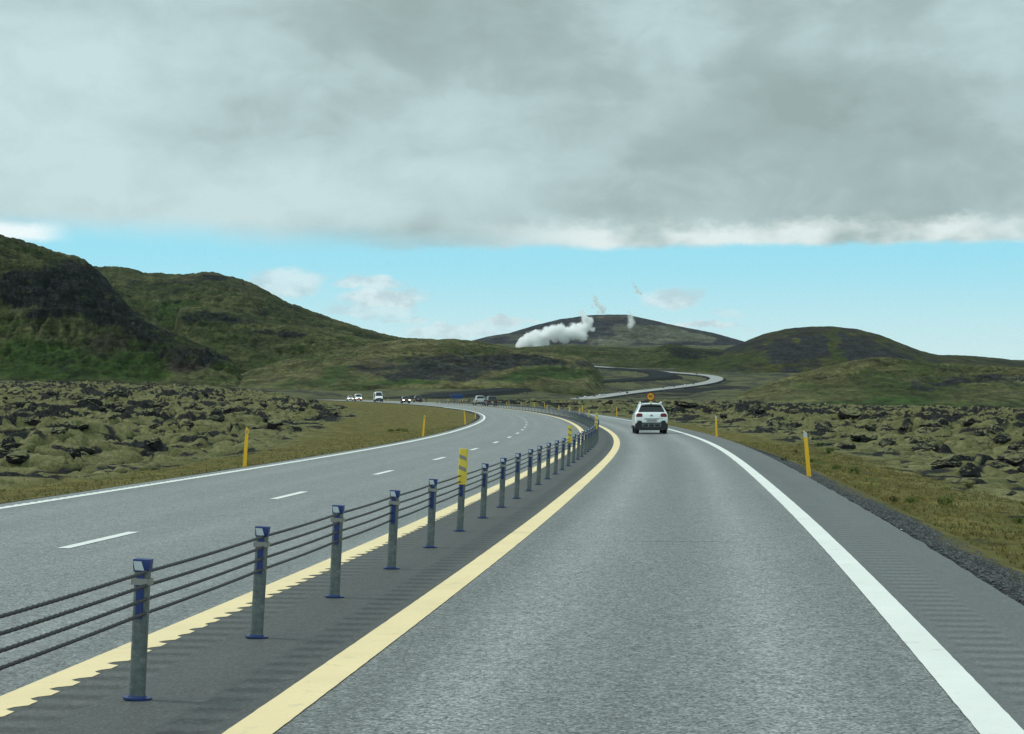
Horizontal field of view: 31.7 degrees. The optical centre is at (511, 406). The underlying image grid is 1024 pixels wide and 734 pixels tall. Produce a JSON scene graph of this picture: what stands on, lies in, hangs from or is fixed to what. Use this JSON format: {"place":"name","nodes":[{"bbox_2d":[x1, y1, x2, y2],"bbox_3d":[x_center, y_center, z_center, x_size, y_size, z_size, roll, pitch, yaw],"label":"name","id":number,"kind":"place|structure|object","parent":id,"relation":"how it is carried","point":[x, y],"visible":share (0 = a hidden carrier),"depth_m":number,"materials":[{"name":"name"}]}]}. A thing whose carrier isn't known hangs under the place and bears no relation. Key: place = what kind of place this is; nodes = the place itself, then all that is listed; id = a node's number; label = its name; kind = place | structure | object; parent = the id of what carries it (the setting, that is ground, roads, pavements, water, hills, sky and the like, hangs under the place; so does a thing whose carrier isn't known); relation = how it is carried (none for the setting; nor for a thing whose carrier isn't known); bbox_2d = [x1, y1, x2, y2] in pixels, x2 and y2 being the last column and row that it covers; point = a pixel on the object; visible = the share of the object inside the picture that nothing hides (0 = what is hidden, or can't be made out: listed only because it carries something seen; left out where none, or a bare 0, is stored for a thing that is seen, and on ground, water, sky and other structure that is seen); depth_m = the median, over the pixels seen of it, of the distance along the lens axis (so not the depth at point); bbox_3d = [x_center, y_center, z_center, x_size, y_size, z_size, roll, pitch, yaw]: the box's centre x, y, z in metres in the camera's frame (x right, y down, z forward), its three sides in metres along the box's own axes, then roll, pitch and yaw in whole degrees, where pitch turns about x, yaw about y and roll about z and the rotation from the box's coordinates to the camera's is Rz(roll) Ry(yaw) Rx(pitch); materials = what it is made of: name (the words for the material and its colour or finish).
{"place":"outdoors","nodes":[
{"label":"outdoors","id":0,"kind":"place"},
{"bbox_2d":[0,234,242,386],"bbox_3d":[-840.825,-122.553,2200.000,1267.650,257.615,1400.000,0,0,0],"label":"hills","id":1,"kind":"structure","parent":0,"point":[64,317],"depth_m":1649.89,"materials":[{"name":"plant"}]},
{"bbox_2d":[0,380,358,489],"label":"lava field","id":2,"kind":"structure","parent":0,"point":[118,445],"depth_m":122.84,"materials":[{"name":"plant"}]},
{"bbox_2d":[0,447,16,458],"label":"lava rock","id":3,"kind":"object","parent":2,"relation":"on","point":[3,452],"visible":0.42,"depth_m":68.66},
{"bbox_2d":[3,443,24,449],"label":"lava rock","id":4,"kind":"object","parent":2,"relation":"on","point":[7,446],"visible":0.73,"depth_m":68.80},
{"bbox_2d":[5,386,24,394],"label":"lava rock","id":5,"kind":"object","parent":2,"relation":"on","point":[13,390],"visible":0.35,"depth_m":283.04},
{"bbox_2d":[5,449,29,463],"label":"lava rock","id":6,"kind":"object","parent":2,"relation":"on","point":[17,456],"visible":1,"depth_m":66.66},
{"bbox_2d":[15,400,27,407],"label":"lava rock","id":7,"kind":"object","parent":2,"relation":"on","point":[21,403],"visible":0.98,"depth_m":177.99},
{"bbox_2d":[23,404,36,411],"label":"lava rock","id":8,"kind":"object","parent":2,"relation":"on","point":[30,407],"visible":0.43,"depth_m":176.63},
{"bbox_2d":[23,416,41,425],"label":"lava rock","id":9,"kind":"object","parent":2,"relation":"on","point":[33,420],"visible":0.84,"depth_m":106.06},
{"bbox_2d":[51,427,65,434],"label":"lava rock","id":10,"kind":"object","parent":2,"relation":"on","point":[59,430],"visible":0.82,"depth_m":90.96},
{"bbox_2d":[53,421,77,430],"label":"lava rock","id":11,"kind":"object","parent":2,"relation":"on","point":[67,425],"visible":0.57,"depth_m":101.99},
{"bbox_2d":[59,447,80,459],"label":"lava rock","id":12,"kind":"object","parent":2,"relation":"on","point":[73,452],"visible":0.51,"depth_m":68.42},
{"bbox_2d":[78,423,88,429],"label":"lava rock","id":13,"kind":"object","parent":2,"relation":"on","point":[83,426],"visible":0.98,"depth_m":102.88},
{"bbox_2d":[79,446,95,454],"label":"lava rock","id":14,"kind":"object","parent":2,"relation":"on","point":[90,451],"visible":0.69,"depth_m":85.67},
{"bbox_2d":[74,396,102,407],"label":"lava rock","id":15,"kind":"object","parent":2,"relation":"on","point":[83,402],"visible":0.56,"depth_m":182.46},
{"bbox_2d":[100,391,127,397],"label":"lava rock","id":16,"kind":"object","parent":2,"relation":"on","point":[113,393],"visible":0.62,"depth_m":273.75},
{"bbox_2d":[113,407,125,413],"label":"lava rock","id":17,"kind":"object","parent":2,"relation":"on","point":[121,410],"visible":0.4,"depth_m":176.73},
{"bbox_2d":[145,409,156,415],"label":"lava rock","id":18,"kind":"object","parent":2,"relation":"on","point":[149,412],"visible":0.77,"depth_m":175.65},
{"bbox_2d":[144,436,163,449],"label":"lava rock","id":19,"kind":"object","parent":2,"relation":"on","point":[154,442],"visible":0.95,"depth_m":94.11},
{"bbox_2d":[181,421,193,427],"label":"lava rock","id":20,"kind":"object","parent":2,"relation":"on","point":[189,424],"visible":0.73,"depth_m":125.83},
{"bbox_2d":[206,415,224,422],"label":"lava rock","id":21,"kind":"object","parent":2,"relation":"on","point":[216,418],"visible":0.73,"depth_m":136.61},
{"bbox_2d":[267,419,283,428],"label":"lava rock","id":22,"kind":"object","parent":2,"relation":"on","point":[272,424],"visible":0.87,"depth_m":133.09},
{"bbox_2d":[93,266,409,340],"bbox_3d":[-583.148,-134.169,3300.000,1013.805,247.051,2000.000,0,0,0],"label":"hills","id":23,"kind":"structure","parent":0,"point":[160,299],"depth_m":2970.03,"materials":[{"name":"plant"}]},
{"bbox_2d":[174,305,382,373],"bbox_3d":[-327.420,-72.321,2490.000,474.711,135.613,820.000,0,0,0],"label":"hills","id":24,"kind":"structure","parent":0,"point":[243,342],"depth_m":2234.42,"materials":[{"name":"plant"}]},
{"bbox_2d":[239,338,603,395],"bbox_3d":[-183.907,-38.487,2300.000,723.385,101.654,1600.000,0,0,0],"label":"hills","id":25,"kind":"structure","parent":0,"point":[422,363],"depth_m":1619.11,"materials":[{"name":"plant"}]},
{"bbox_2d":[0,400,979,733],"bbox_3d":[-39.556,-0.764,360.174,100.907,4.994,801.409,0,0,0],"label":"road","id":26,"kind":"structure","parent":0,"point":[656,582],"depth_m":15.34,"materials":[{"name":"asphalt"}]},
{"bbox_2d":[0,400,485,508],"bbox_3d":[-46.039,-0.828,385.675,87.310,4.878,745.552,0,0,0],"label":"edge line","id":27,"kind":"object","parent":26,"relation":"on","point":[22,504],"visible":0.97,"depth_m":40.70,"materials":[{"name":"white paint"}]},
{"bbox_2d":[59,402,524,547],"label":"lane line","id":28,"kind":"object","parent":26,"relation":"on","point":[99,539],"visible":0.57,"depth_m":22.50,"materials":[{"name":"white paint"}]},
{"bbox_2d":[0,401,584,716],"bbox_3d":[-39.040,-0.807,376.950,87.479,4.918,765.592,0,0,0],"label":"edge line","id":29,"kind":"object","parent":26,"relation":"on","point":[23,696],"visible":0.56,"depth_m":13.36,"materials":[{"name":"yellow paint"}]},
{"bbox_2d":[0,400,613,733],"bbox_3d":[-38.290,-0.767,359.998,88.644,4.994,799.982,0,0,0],"label":"median","id":30,"kind":"object","parent":26,"relation":"on","point":[222,675],"visible":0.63,"depth_m":12.47,"materials":[{"name":"asphalt"}]},
{"bbox_2d":[122,558,153,700],"bbox_3d":[-2.057,1.227,9.990,0.164,0.775,0.131,3,1,8],"label":"barrier post","id":31,"kind":"object","parent":30,"relation":"on","point":[138,663],"visible":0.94,"depth_m":9.96,"materials":[{"name":"metal"}]},
{"bbox_2d":[245,526,269,638],"bbox_3d":[-1.762,1.221,12.611,0.164,0.775,0.131,3,0,4],"label":"barrier post","id":32,"kind":"object","parent":30,"relation":"on","point":[258,603],"visible":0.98,"depth_m":12.58,"materials":[{"name":"grey metal"}]},
{"bbox_2d":[325,505,344,597],"bbox_3d":[-1.480,1.215,15.225,0.164,0.775,0.131,3,0,7],"label":"barrier post","id":33,"kind":"object","parent":30,"relation":"on","point":[335,569],"visible":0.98,"depth_m":15.20,"materials":[{"name":"grey metal"}]},
{"bbox_2d":[383,490,400,568],"bbox_3d":[-1.173,1.209,17.841,0.164,0.775,0.131,3,0,8],"label":"barrier post","id":34,"kind":"object","parent":30,"relation":"on","point":[394,501],"visible":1,"depth_m":17.81,"materials":[{"name":"grey metal"}]},
{"bbox_2d":[423,479,437,547],"bbox_3d":[-0.909,1.203,20.460,0.164,0.775,0.131,3,0,3],"label":"barrier post","id":35,"kind":"object","parent":30,"relation":"on","point":[433,488],"visible":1,"depth_m":20.43,"materials":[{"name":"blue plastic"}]},
{"bbox_2d":[453,449,467,530],"bbox_3d":[-0.642,1.059,23.073,0.164,1.051,0.131,3,1,7],"label":"barrier marker post","id":36,"kind":"object","parent":30,"relation":"on","point":[463,463],"visible":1,"depth_m":23.04,"materials":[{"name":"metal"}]},
{"bbox_2d":[0,401,594,670],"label":"wire rope","id":37,"kind":"object","parent":36,"relation":"attached to","point":[47,650],"visible":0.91,"depth_m":10.83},
{"bbox_2d":[0,400,594,618],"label":"wire rope","id":38,"kind":"object","parent":36,"relation":"attached to","point":[43,603],"visible":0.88,"depth_m":10.81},
{"bbox_2d":[0,401,594,635],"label":"wire rope","id":39,"kind":"object","parent":36,"relation":"attached to","point":[38,621],"visible":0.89,"depth_m":10.80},
{"bbox_2d":[477,463,488,517],"bbox_3d":[-0.397,1.190,25.693,0.164,0.775,0.131,3,1,6],"label":"barrier post","id":40,"kind":"object","parent":30,"relation":"on","point":[484,482],"visible":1,"depth_m":25.66,"materials":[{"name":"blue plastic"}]},
{"bbox_2d":[496,458,506,507],"bbox_3d":[-0.149,1.184,28.316,0.164,0.775,0.131,3,0,5],"label":"barrier post","id":41,"kind":"object","parent":30,"relation":"on","point":[502,483],"visible":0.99,"depth_m":28.29,"materials":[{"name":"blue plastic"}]},
{"bbox_2d":[512,453,520,498],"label":"barrier post","id":42,"kind":"object","parent":30,"relation":"on","point":[517,478],"visible":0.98,"depth_m":30.90,"materials":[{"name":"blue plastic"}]},
{"bbox_2d":[525,449,533,490],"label":"barrier post","id":43,"kind":"object","parent":30,"relation":"on","point":[529,471],"visible":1,"depth_m":33.52,"materials":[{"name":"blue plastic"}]},
{"bbox_2d":[536,446,541,484],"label":"barrier post","id":44,"kind":"object","parent":30,"relation":"on","point":[538,477],"visible":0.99,"depth_m":36.15,"materials":[{"name":"grey metal"}]},
{"bbox_2d":[544,443,550,478],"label":"barrier post","id":45,"kind":"object","parent":30,"relation":"on","point":[547,476],"visible":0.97,"depth_m":38.77,"materials":[{"name":"grey metal"}]},
{"bbox_2d":[552,440,558,473],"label":"barrier post","id":46,"kind":"object","parent":30,"relation":"on","point":[556,458],"visible":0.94,"depth_m":41.38,"materials":[{"name":"grey metal"}]},
{"bbox_2d":[559,438,565,469],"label":"barrier post","id":47,"kind":"object","parent":30,"relation":"on","point":[563,454],"visible":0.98,"depth_m":44.00,"materials":[{"name":"grey metal"}]},
{"bbox_2d":[565,425,572,465],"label":"barrier marker post","id":48,"kind":"object","parent":30,"relation":"on","point":[569,443],"visible":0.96,"depth_m":46.62,"materials":[{"name":"yellow plastic"}]},
{"bbox_2d":[571,434,576,462],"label":"barrier post","id":49,"kind":"object","parent":30,"relation":"on","point":[573,451],"visible":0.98,"depth_m":49.24,"materials":[{"name":"grey metal"}]},
{"bbox_2d":[576,433,580,459],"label":"barrier post","id":50,"kind":"object","parent":30,"relation":"on","point":[578,449],"visible":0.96,"depth_m":51.86,"materials":[{"name":"grey metal"}]},
{"bbox_2d":[579,431,584,456],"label":"barrier post","id":51,"kind":"object","parent":30,"relation":"on","point":[582,445],"visible":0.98,"depth_m":54.48,"materials":[{"name":"grey metal"}]},
{"bbox_2d":[583,430,587,453],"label":"barrier post","id":52,"kind":"object","parent":30,"relation":"on","point":[585,443],"visible":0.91,"depth_m":57.09,"materials":[{"name":"grey metal"}]},
{"bbox_2d":[586,428,589,451],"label":"barrier post","id":53,"kind":"object","parent":30,"relation":"on","point":[588,440],"visible":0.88,"depth_m":59.71,"materials":[{"name":"grey metal"}]},
{"bbox_2d":[595,417,597,443],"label":"barrier marker post","id":54,"kind":"object","parent":30,"relation":"on","point":[596,421],"visible":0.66,"depth_m":70.18,"materials":[{"name":"yellow plastic"}]},
{"bbox_2d":[0,401,594,652],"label":"wire rope","id":55,"kind":"object","parent":54,"relation":"attached to","point":[45,635],"visible":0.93,"depth_m":10.84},
{"bbox_2d":[373,392,383,401],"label":"van","id":56,"kind":"object","parent":26,"relation":"on","point":[377,396],"visible":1,"depth_m":467.45,"materials":[{"name":"white paint"}]},
{"bbox_2d":[400,396,410,402],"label":"car","id":57,"kind":"object","parent":26,"relation":"on","point":[404,399],"visible":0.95,"depth_m":404.43,"materials":[{"name":"black paint"}]},
{"bbox_2d":[222,400,619,733],"bbox_3d":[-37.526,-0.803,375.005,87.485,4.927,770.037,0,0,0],"label":"edge line","id":58,"kind":"object","parent":26,"relation":"on","point":[273,715],"visible":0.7,"depth_m":12.61,"materials":[{"name":"yellow paint"}]},
{"bbox_2d":[472,396,484,404],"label":"car","id":59,"kind":"object","parent":26,"relation":"on","point":[481,399],"visible":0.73,"depth_m":346.97,"materials":[{"name":"silver metal"}]},
{"bbox_2d":[485,396,497,405],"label":"car","id":60,"kind":"object","parent":26,"relation":"on","point":[489,399],"visible":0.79,"depth_m":328.87,"materials":[{"name":"black paint"}]},
{"bbox_2d":[410,401,1023,729],"bbox_3d":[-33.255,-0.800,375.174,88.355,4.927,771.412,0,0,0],"label":"shoulder","id":61,"kind":"object","parent":26,"relation":"on","point":[971,623],"visible":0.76,"depth_m":16.22},
{"bbox_2d":[433,402,1023,733],"bbox_3d":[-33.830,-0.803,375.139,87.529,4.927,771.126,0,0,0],"label":"edge line","id":62,"kind":"object","parent":26,"relation":"on","point":[979,706],"visible":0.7,"depth_m":12.61,"materials":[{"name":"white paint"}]},
{"bbox_2d":[0,401,1023,554],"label":"ground","id":63,"kind":"structure","parent":0,"point":[372,417],"depth_m":54.38,"materials":[{"name":"plant"}]},
{"bbox_2d":[0,425,459,502],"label":"grass","id":64,"kind":"structure","parent":63,"relation":"on","point":[132,479],"depth_m":51.00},
{"bbox_2d":[243,427,248,466],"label":"delineator post","id":65,"kind":"object","parent":63,"relation":"on","point":[245,449],"visible":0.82,"depth_m":47.94,"materials":[{"name":"yellow plastic"}]},
{"bbox_2d":[451,394,462,402],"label":"information board","id":66,"kind":"object","parent":63,"relation":"on","point":[456,396],"visible":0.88,"depth_m":424.97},
{"bbox_2d":[646,392,654,402],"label":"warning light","id":67,"kind":"object","parent":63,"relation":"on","point":[650,396],"visible":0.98,"depth_m":175.94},
{"bbox_2d":[0,344,1023,405],"bbox_3d":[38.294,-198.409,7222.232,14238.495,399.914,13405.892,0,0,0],"label":"ground","id":68,"kind":"structure","parent":0,"point":[732,385],"depth_m":1574.29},
{"bbox_2d":[372,367,673,398],"bbox_3d":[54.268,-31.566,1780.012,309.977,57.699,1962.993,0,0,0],"label":"gravel road","id":69,"kind":"structure","parent":0,"point":[657,374],"depth_m":1436.94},
{"bbox_2d":[410,368,682,406],"bbox_3d":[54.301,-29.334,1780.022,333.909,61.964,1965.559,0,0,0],"label":"embankment","id":70,"kind":"structure","parent":0,"point":[527,390],"depth_m":1483.87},
{"bbox_2d":[472,314,743,345],"bbox_3d":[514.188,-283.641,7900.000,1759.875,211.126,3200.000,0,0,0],"label":"mountain","id":71,"kind":"structure","parent":0,"point":[608,329],"depth_m":6756.82,"materials":[{"name":"stone"}]},
{"bbox_2d":[513,345,722,362],"bbox_3d":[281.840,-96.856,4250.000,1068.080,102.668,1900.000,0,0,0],"label":"hills","id":72,"kind":"structure","parent":0,"point":[598,354],"depth_m":3749.45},
{"bbox_2d":[571,366,722,398],"bbox_3d":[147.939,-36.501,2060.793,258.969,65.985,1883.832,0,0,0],"label":"road","id":73,"kind":"structure","parent":0,"point":[713,379],"depth_m":1890.49,"materials":[{"name":"asphalt"}]},
{"bbox_2d":[629,402,668,433],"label":"car","id":74,"kind":"object","parent":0,"point":[649,416],"visible":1,"depth_m":92.44,"materials":[{"name":"white paint"}]},
{"bbox_2d":[595,367,725,398],"bbox_3d":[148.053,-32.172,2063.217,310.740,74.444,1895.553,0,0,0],"label":"embankment","id":75,"kind":"structure","parent":0,"point":[689,387],"depth_m":1900.76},
{"bbox_2d":[599,344,723,367],"bbox_3d":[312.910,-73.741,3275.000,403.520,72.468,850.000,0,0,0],"label":"hills","id":76,"kind":"structure","parent":0,"point":[671,356],"depth_m":2961.64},
{"bbox_2d":[449,399,1023,502],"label":"lava field","id":77,"kind":"structure","parent":0,"point":[954,437],"depth_m":129.37,"materials":[{"name":"plant"}]},
{"bbox_2d":[674,399,699,407],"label":"lava rock","id":78,"kind":"object","parent":77,"relation":"on","point":[685,403],"visible":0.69,"depth_m":319.15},
{"bbox_2d":[745,404,765,413],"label":"lava rock","id":79,"kind":"object","parent":77,"relation":"on","point":[757,408],"visible":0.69,"depth_m":229.59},
{"bbox_2d":[755,416,794,430],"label":"lava rock","id":80,"kind":"object","parent":77,"relation":"on","point":[775,423],"visible":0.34,"depth_m":147.46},
{"bbox_2d":[789,421,802,427],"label":"lava rock","id":81,"kind":"object","parent":77,"relation":"on","point":[796,424],"visible":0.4,"depth_m":155.44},
{"bbox_2d":[814,422,832,431],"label":"lava rock","id":82,"kind":"object","parent":77,"relation":"on","point":[819,426],"visible":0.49,"depth_m":132.55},
{"bbox_2d":[835,441,855,448],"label":"lava rock","id":83,"kind":"object","parent":77,"relation":"on","point":[846,445],"visible":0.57,"depth_m":86.62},
{"bbox_2d":[836,407,860,418],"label":"lava rock","id":84,"kind":"object","parent":77,"relation":"on","point":[848,412],"visible":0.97,"depth_m":199.91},
{"bbox_2d":[850,434,865,440],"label":"lava rock","id":85,"kind":"object","parent":77,"relation":"on","point":[857,437],"visible":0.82,"depth_m":115.72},
{"bbox_2d":[859,433,876,442],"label":"lava rock","id":86,"kind":"object","parent":77,"relation":"on","point":[868,437],"visible":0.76,"depth_m":115.26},
{"bbox_2d":[874,410,887,416],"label":"lava rock","id":87,"kind":"object","parent":77,"relation":"on","point":[881,413],"visible":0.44,"depth_m":218.21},
{"bbox_2d":[878,437,895,447],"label":"lava rock","id":88,"kind":"object","parent":77,"relation":"on","point":[887,441],"visible":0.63,"depth_m":96.17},
{"bbox_2d":[880,424,896,431],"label":"lava rock","id":89,"kind":"object","parent":77,"relation":"on","point":[886,427],"visible":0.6,"depth_m":128.15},
{"bbox_2d":[910,440,935,451],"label":"lava rock","id":90,"kind":"object","parent":77,"relation":"on","point":[924,445],"visible":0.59,"depth_m":86.21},
{"bbox_2d":[916,426,932,433],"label":"lava rock","id":91,"kind":"object","parent":77,"relation":"on","point":[923,430],"visible":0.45,"depth_m":126.81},
{"bbox_2d":[929,419,944,427],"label":"lava rock","id":92,"kind":"object","parent":77,"relation":"on","point":[934,423],"visible":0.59,"depth_m":128.69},
{"bbox_2d":[936,418,948,425],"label":"lava rock","id":93,"kind":"object","parent":77,"relation":"on","point":[942,421],"visible":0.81,"depth_m":129.30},
{"bbox_2d":[930,455,961,464],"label":"lava rock","id":94,"kind":"object","parent":77,"relation":"on","point":[949,458],"visible":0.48,"depth_m":66.94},
{"bbox_2d":[931,462,960,469],"bbox_3d":[15.543,2.188,64.328,1.098,0.457,0.845,14,-16,-36],"label":"lava rock","id":95,"kind":"object","parent":77,"relation":"on","point":[947,465],"visible":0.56,"depth_m":64.04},
{"bbox_2d":[955,454,972,460],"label":"lava rock","id":96,"kind":"object","parent":77,"relation":"on","point":[964,458],"visible":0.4,"depth_m":67.83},
{"bbox_2d":[960,417,976,425],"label":"lava rock","id":97,"kind":"object","parent":77,"relation":"on","point":[968,421],"visible":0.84,"depth_m":129.80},
{"bbox_2d":[959,462,980,477],"bbox_3d":[15.689,2.307,61.884,0.786,0.861,0.594,5,8,4],"label":"lava rock","id":98,"kind":"object","parent":77,"relation":"on","point":[969,470],"visible":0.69,"depth_m":61.72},
{"bbox_2d":[972,428,983,435],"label":"lava rock","id":99,"kind":"object","parent":77,"relation":"on","point":[979,432],"visible":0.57,"depth_m":99.95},
{"bbox_2d":[986,422,1003,434],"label":"lava rock","id":100,"kind":"object","parent":77,"relation":"on","point":[995,428],"visible":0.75,"depth_m":111.23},
{"bbox_2d":[989,462,1007,468],"bbox_3d":[17.081,2.125,63.481,0.697,0.401,0.488,0,0,-16],"label":"lava rock","id":101,"kind":"object","parent":77,"relation":"on","point":[997,465],"visible":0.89,"depth_m":63.35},
{"bbox_2d":[992,431,1011,443],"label":"lava rock","id":102,"kind":"object","parent":77,"relation":"on","point":[1002,437],"visible":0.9,"depth_m":88.84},
{"bbox_2d":[996,450,1023,464],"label":"lava rock","id":103,"kind":"object","parent":77,"relation":"on","point":[1012,457],"visible":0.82,"depth_m":68.74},
{"bbox_2d":[1007,443,1022,450],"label":"lava rock","id":104,"kind":"object","parent":77,"relation":"on","point":[1014,446],"visible":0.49,"depth_m":79.71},
{"bbox_2d":[673,326,1023,372],"bbox_3d":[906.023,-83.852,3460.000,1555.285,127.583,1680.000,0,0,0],"label":"hills","id":105,"kind":"structure","parent":0,"point":[797,350],"depth_m":2929.21,"materials":[{"name":"plant"}]},
{"bbox_2d":[732,357,1023,407],"bbox_3d":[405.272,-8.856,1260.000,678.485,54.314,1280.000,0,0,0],"label":"hills","id":106,"kind":"structure","parent":0,"point":[888,381],"depth_m":727.68,"materials":[{"name":"plant"}]},
{"bbox_2d":[734,441,1023,569],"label":"grass","id":107,"kind":"structure","parent":0,"point":[885,498],"depth_m":39.51,"materials":[{"name":"plant"}]},
{"bbox_2d":[762,453,1023,601],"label":"gravel","id":108,"kind":"structure","parent":0,"point":[931,542],"depth_m":23.73,"materials":[{"name":"gravel"}]},
{"bbox_2d":[803,431,810,476],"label":"delineator post","id":109,"kind":"object","parent":108,"relation":"on","point":[808,468],"visible":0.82,"depth_m":41.26,"materials":[{"name":"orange plastic"}]},
{"bbox_2d":[937,496,952,504],"bbox_3d":[8.882,1.927,37.031,0.357,0.234,0.220,0,0,45],"label":"shrub","id":110,"kind":"object","parent":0,"point":[945,499],"visible":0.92,"depth_m":37.01,"materials":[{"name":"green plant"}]},
{"bbox_2d":[901,530,1023,605],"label":"ground","id":111,"kind":"structure","parent":0,"point":[1002,561],"depth_m":20.48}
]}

